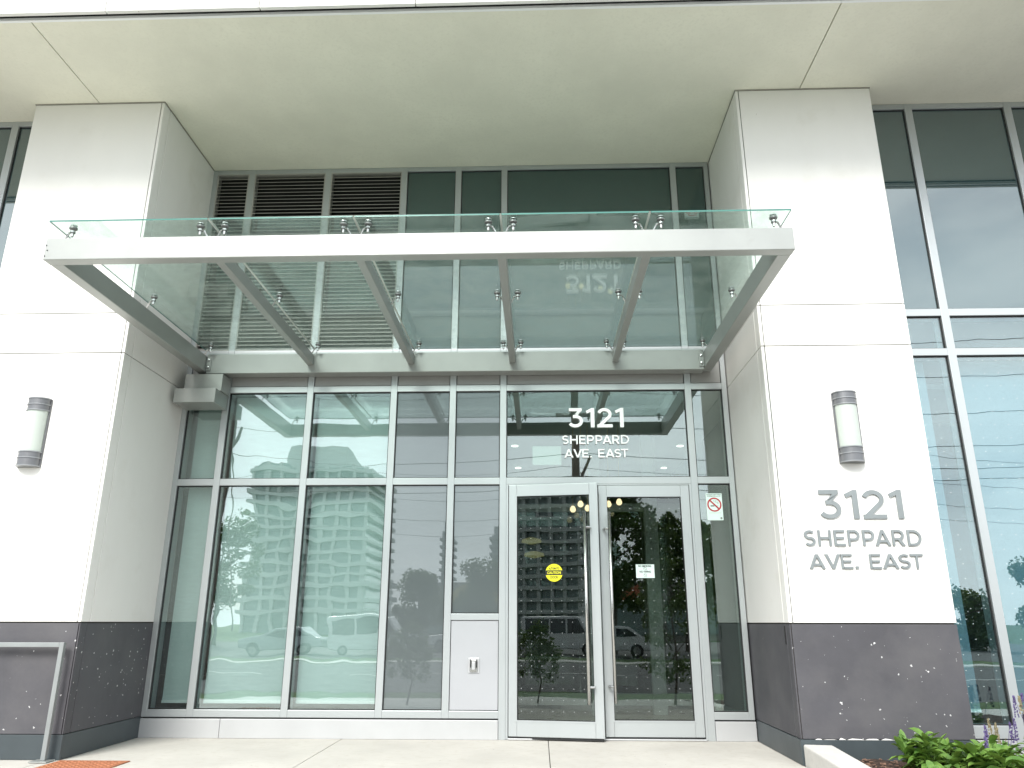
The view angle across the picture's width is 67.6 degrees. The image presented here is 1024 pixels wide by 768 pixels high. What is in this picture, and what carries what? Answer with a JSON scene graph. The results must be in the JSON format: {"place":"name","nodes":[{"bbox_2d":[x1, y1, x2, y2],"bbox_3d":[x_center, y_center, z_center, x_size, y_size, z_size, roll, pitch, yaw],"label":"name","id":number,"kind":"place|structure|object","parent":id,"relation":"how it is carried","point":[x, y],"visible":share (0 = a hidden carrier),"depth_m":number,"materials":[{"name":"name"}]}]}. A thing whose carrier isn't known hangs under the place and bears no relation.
{"place":"outdoors","nodes":[
{"label":"outdoors","id":0,"kind":"place"},
{"bbox_2d":[0,0,741,18],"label":"storeys","id":1,"kind":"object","parent":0,"point":[41,8],"visible":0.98,"depth_m":6.52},
{"bbox_2d":[0,0,1023,170],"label":"soffit","id":2,"kind":"structure","parent":1,"relation":"attached to","point":[631,83],"depth_m":7.27,"materials":[{"name":"paint"}]},
{"bbox_2d":[0,738,806,767],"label":"paved forecourt","id":3,"kind":"structure","parent":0,"point":[250,753],"depth_m":6.21,"materials":[{"name":"concrete"}]},
{"bbox_2d":[0,122,32,268],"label":"curtain wall","id":4,"kind":"structure","parent":3,"relation":"on","point":[14,138],"depth_m":7.88,"materials":[{"name":"metal"}]},
{"bbox_2d":[0,642,65,762],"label":"metal rail","id":5,"kind":"object","parent":3,"relation":"on","point":[52,704],"visible":1,"depth_m":6.00,"materials":[{"name":"metal"}]},
{"bbox_2d":[35,760,129,767],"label":"tactile paving","id":6,"kind":"structure","parent":3,"relation":"on","point":[84,764],"depth_m":5.71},
{"bbox_2d":[0,102,214,759],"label":"pillar","id":7,"kind":"structure","parent":3,"relation":"on","point":[84,509],"depth_m":6.97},
{"bbox_2d":[15,397,52,467],"bbox_3d":[-4.189,0.418,6.668,0.208,0.612,0.102,0,-17,2],"label":"wall sconce","id":8,"kind":"object","parent":7,"relation":"attached to","point":[33,439],"depth_m":6.65,"materials":[{"name":"white glass"}]},
{"bbox_2d":[138,162,757,741],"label":"curtain wall","id":9,"kind":"structure","parent":3,"relation":"on","point":[446,482],"depth_m":8.03,"materials":[{"name":"metal"}]},
{"bbox_2d":[161,410,221,702],"bbox_3d":[-3.203,1.605,7.769,0.305,3.035,0.024,0,-17,2],"label":"roller blind","id":10,"kind":"object","parent":9,"relation":"attached to","point":[180,653],"visible":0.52,"depth_m":7.70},
{"bbox_2d":[173,374,230,409],"bbox_3d":[-3.204,0.072,7.900,0.450,0.330,0.316,0,-17,2],"label":"equipment housing","id":11,"kind":"object","parent":9,"relation":"attached to","point":[204,392],"visible":1,"depth_m":7.85,"materials":[{"name":"grey paint"}]},
{"bbox_2d":[203,397,306,703],"bbox_3d":[-2.551,1.597,7.739,0.790,3.035,0.024,0,-17,2],"label":"roller blind","id":12,"kind":"object","parent":9,"relation":"attached to","point":[246,656],"visible":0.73,"depth_m":7.68,"materials":[{"name":"white fabric"}]},
{"bbox_2d":[295,397,389,703],"bbox_3d":[-1.664,1.589,7.710,0.785,3.035,0.024,0,-17,2],"label":"roller blind","id":13,"kind":"object","parent":9,"relation":"attached to","point":[338,644],"visible":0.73,"depth_m":7.66,"materials":[{"name":"white fabric"}]},
{"bbox_2d":[43,209,794,377],"bbox_3d":[-0.658,-0.653,6.754,5.372,0.319,2.786,0,-17,2],"label":"entrance canopy","id":14,"kind":"object","parent":9,"relation":"attached to","point":[75,260],"visible":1,"depth_m":5.73,"materials":[{"name":"grey metal"}]},
{"bbox_2d":[468,658,478,672],"bbox_3d":[-0.360,2.641,7.169,0.104,0.134,0.042,0,-17,2],"label":"power outlet","id":15,"kind":"object","parent":9,"relation":"attached to","point":[473,665],"visible":1,"depth_m":7.17,"materials":[{"name":"silver metal"}]},
{"bbox_2d":[533,446,560,464],"bbox_3d":[0.357,0.732,7.815,0.292,0.193,0.004,0,-17,2],"label":"paper sheet","id":16,"kind":"object","parent":9,"relation":"attached to","point":[546,455],"visible":1,"depth_m":7.81,"materials":[{"name":"white paper"}]},
{"bbox_2d":[508,483,604,741],"bbox_3d":[0.396,2.099,7.226,0.882,2.333,0.145,-3,-18,10],"label":"glass door","id":17,"kind":"structure","parent":9,"relation":"attached to","point":[564,730],"depth_m":7.17,"materials":[{"name":"metal"}]},
{"bbox_2d":[546,564,562,581],"bbox_3d":[0.405,1.817,7.359,0.166,0.166,0.004,-3,-18,10],"label":"caution sticker","id":18,"kind":"object","parent":17,"relation":"attached to","point":[554,572],"visible":1,"depth_m":7.36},
{"bbox_2d":[562,408,628,457],"bbox_3d":[0.853,0.498,7.825,0.678,0.519,0.023,0,-17,2],"label":"address sign","id":19,"kind":"object","parent":9,"relation":"attached to","point":[591,412],"visible":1,"depth_m":7.81,"materials":[{"name":"white plastic"}]},
{"bbox_2d":[598,485,705,738],"bbox_3d":[1.307,2.113,7.257,0.900,2.326,0.146,0,-17,2],"label":"glass door","id":20,"kind":"structure","parent":9,"relation":"attached to","point":[648,729],"depth_m":7.22,"materials":[{"name":"metal"}]},
{"bbox_2d":[636,564,654,577],"bbox_3d":[1.289,1.812,7.397,0.177,0.128,0.003,0,-17,2],"label":"notice sticker","id":21,"kind":"object","parent":20,"relation":"attached to","point":[644,570],"visible":1,"depth_m":7.40,"materials":[{"name":"paper"}]},
{"bbox_2d":[705,493,723,519],"bbox_3d":[2.006,1.216,7.569,0.158,0.265,0.004,0,-17,2],"label":"no smoking sign","id":22,"kind":"object","parent":9,"relation":"attached to","point":[714,506],"visible":1,"depth_m":7.57,"materials":[{"name":"metal"}]},
{"bbox_2d":[185,384,949,503],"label":"lobby ceiling","id":23,"kind":"structure","parent":0,"point":[540,420],"depth_m":9.59,"materials":[{"name":"white paint"}]},
{"bbox_2d":[570,427,575,511],"bbox_3d":[0.732,1.027,9.322,0.070,1.075,0.070,0,-17,2],"label":"pendant lamp","id":24,"kind":"object","parent":23,"relation":"hanging from","point":[572,508],"visible":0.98,"depth_m":9.31,"materials":[{"name":"glass"}]},
{"bbox_2d":[578,444,582,506],"bbox_3d":[0.825,0.997,9.328,0.070,1.014,0.070,0,-17,2],"label":"pendant lamp","id":25,"kind":"object","parent":23,"relation":"hanging from","point":[580,503],"visible":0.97,"depth_m":9.21,"materials":[{"name":"white glass"}]},
{"bbox_2d":[585,458,588,510],"bbox_3d":[0.909,1.020,9.318,0.070,1.063,0.070,0,-17,2],"label":"pendant lamp","id":26,"kind":"object","parent":23,"relation":"hanging from","point":[587,507],"visible":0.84,"depth_m":9.19,"materials":[{"name":"beige glass"}]},
{"bbox_2d":[607,428,610,506],"bbox_3d":[1.160,0.995,9.317,0.070,1.015,0.070,0,-17,2],"label":"pendant lamp","id":27,"kind":"object","parent":23,"relation":"hanging from","point":[608,503],"visible":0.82,"depth_m":9.19,"materials":[{"name":"white glass"}]},
{"bbox_2d":[616,425,621,504],"bbox_3d":[1.288,0.982,9.317,0.070,0.991,0.070,0,-17,2],"label":"pendant lamp","id":28,"kind":"object","parent":23,"relation":"hanging from","point":[618,501],"visible":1,"depth_m":9.18,"materials":[{"name":"white glass"}]},
{"bbox_2d":[518,675,1002,738],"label":"lobby floor","id":29,"kind":"structure","parent":0,"point":[561,684],"depth_m":9.82,"materials":[{"name":"tile"}]},
{"bbox_2d":[156,675,373,708],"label":"wood floor","id":30,"kind":"structure","parent":29,"relation":"on","point":[159,704],"depth_m":7.93,"materials":[{"name":"brown wood"}]},
{"bbox_2d":[160,488,312,674],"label":"room back wall","id":31,"kind":"structure","parent":30,"relation":"on","point":[174,585],"depth_m":12.98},
{"bbox_2d":[508,512,647,675],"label":"lobby back wall","id":32,"kind":"structure","parent":29,"relation":"on","point":[553,642],"depth_m":15.98,"materials":[{"name":"black"}]},
{"bbox_2d":[521,537,540,544],"bbox_3d":[0.288,2.330,11.341,0.300,0.100,0.295,0,-17,2],"label":"wall lamp","id":33,"kind":"object","parent":32,"relation":"attached to","point":[531,540],"visible":1,"depth_m":11.24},
{"bbox_2d":[524,551,543,557],"bbox_3d":[0.327,2.521,11.281,0.300,0.100,0.295,0,-17,2],"label":"wall lamp","id":34,"kind":"object","parent":32,"relation":"attached to","point":[534,554],"visible":1,"depth_m":11.18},
{"bbox_2d":[518,434,721,714],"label":"doors","id":35,"kind":"structure","parent":29,"relation":"on","point":[661,699],"depth_m":9.28,"materials":[{"name":"metal"}]},
{"bbox_2d":[640,420,744,710],"bbox_3d":[2.648,2.996,11.769,0.080,3.350,8.830,0,-17,2],"label":"side partition","id":36,"kind":"object","parent":29,"relation":"on","point":[676,641],"visible":0.29,"depth_m":9.84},
{"bbox_2d":[804,745,870,767],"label":"planter curb","id":37,"kind":"structure","parent":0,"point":[823,756],"depth_m":5.44,"materials":[{"name":"concrete"}]},
{"bbox_2d":[858,759,1022,767],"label":"flower bed","id":38,"kind":"object","parent":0,"point":[877,762],"visible":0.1,"depth_m":5.62,"materials":[{"name":"brown wood"}]},
{"bbox_2d":[889,727,974,767],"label":"leafy plant","id":39,"kind":"object","parent":38,"relation":"on","point":[918,756],"visible":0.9,"depth_m":5.27,"materials":[{"name":"green plant"}]},
{"bbox_2d":[916,735,968,767],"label":"leafy plant","id":40,"kind":"object","parent":38,"relation":"on","point":[944,742],"visible":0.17,"depth_m":5.47,"materials":[{"name":"green plant"}]},
{"bbox_2d":[926,760,965,767],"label":"leafy plant","id":41,"kind":"object","parent":38,"relation":"on","point":[929,764],"visible":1,"depth_m":4.83,"materials":[{"name":"green plant"}]},
{"bbox_2d":[952,730,1023,767],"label":"leafy plant","id":42,"kind":"object","parent":38,"relation":"on","point":[988,756],"visible":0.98,"depth_m":5.07,"materials":[{"name":"green plant"}]},
{"bbox_2d":[960,725,1022,765],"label":"leafy plant","id":43,"kind":"object","parent":38,"relation":"on","point":[992,738],"visible":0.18,"depth_m":5.36,"materials":[{"name":"green plant"}]},
{"bbox_2d":[987,718,1023,763],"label":"leafy plant","id":44,"kind":"object","parent":38,"relation":"on","point":[996,732],"visible":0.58,"depth_m":5.61,"materials":[{"name":"purple plant"}]},
{"bbox_2d":[1004,754,1023,767],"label":"leafy plant","id":45,"kind":"object","parent":38,"relation":"on","point":[1018,764],"visible":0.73,"depth_m":4.99,"materials":[{"name":"green plant"}]},
{"bbox_2d":[1012,693,1023,751],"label":"leafy plant","id":46,"kind":"object","parent":38,"relation":"on","point":[1020,705],"visible":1,"depth_m":5.26,"materials":[{"name":"purple plant"}]},
{"bbox_2d":[907,321,1023,721],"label":"room wall","id":47,"kind":"structure","parent":0,"point":[921,334],"depth_m":9.06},
{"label":"slab","id":48,"kind":"structure","parent":0,"visible":0},
{"bbox_2d":[708,87,975,765],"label":"pillar","id":49,"kind":"structure","parent":48,"relation":"on","point":[864,661],"depth_m":6.57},
{"bbox_2d":[831,390,864,462],"bbox_3d":[2.846,0.358,6.441,0.208,0.612,0.102,0,-17,2],"label":"wall sconce","id":50,"kind":"object","parent":49,"relation":"attached to","point":[850,447],"depth_m":6.42,"materials":[{"name":"white glass"}]},
{"bbox_2d":[803,490,922,568],"bbox_3d":[2.847,1.180,6.230,0.937,0.637,0.016,0,-17,2],"label":"address sign","id":51,"kind":"object","parent":49,"relation":"attached to","point":[869,514],"visible":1,"depth_m":6.21,"materials":[{"name":"grey metal"}]},
{"bbox_2d":[872,102,1023,755],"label":"curtain wall","id":52,"kind":"structure","parent":48,"relation":"on","point":[953,175],"depth_m":7.29,"materials":[{"name":"metal"}]},
{"bbox_2d":[914,362,981,711],"bbox_3d":[3.670,1.232,6.658,0.280,3.005,0.024,0,-17,2],"label":"roller blind","id":53,"kind":"object","parent":52,"relation":"attached to","point":[951,564],"visible":0.36,"depth_m":6.61,"materials":[{"name":"white fabric"}]},
{"bbox_2d":[958,361,1023,712],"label":"roller blind","id":54,"kind":"object","parent":52,"relation":"attached to","point":[993,433],"visible":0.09,"depth_m":6.79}
]}

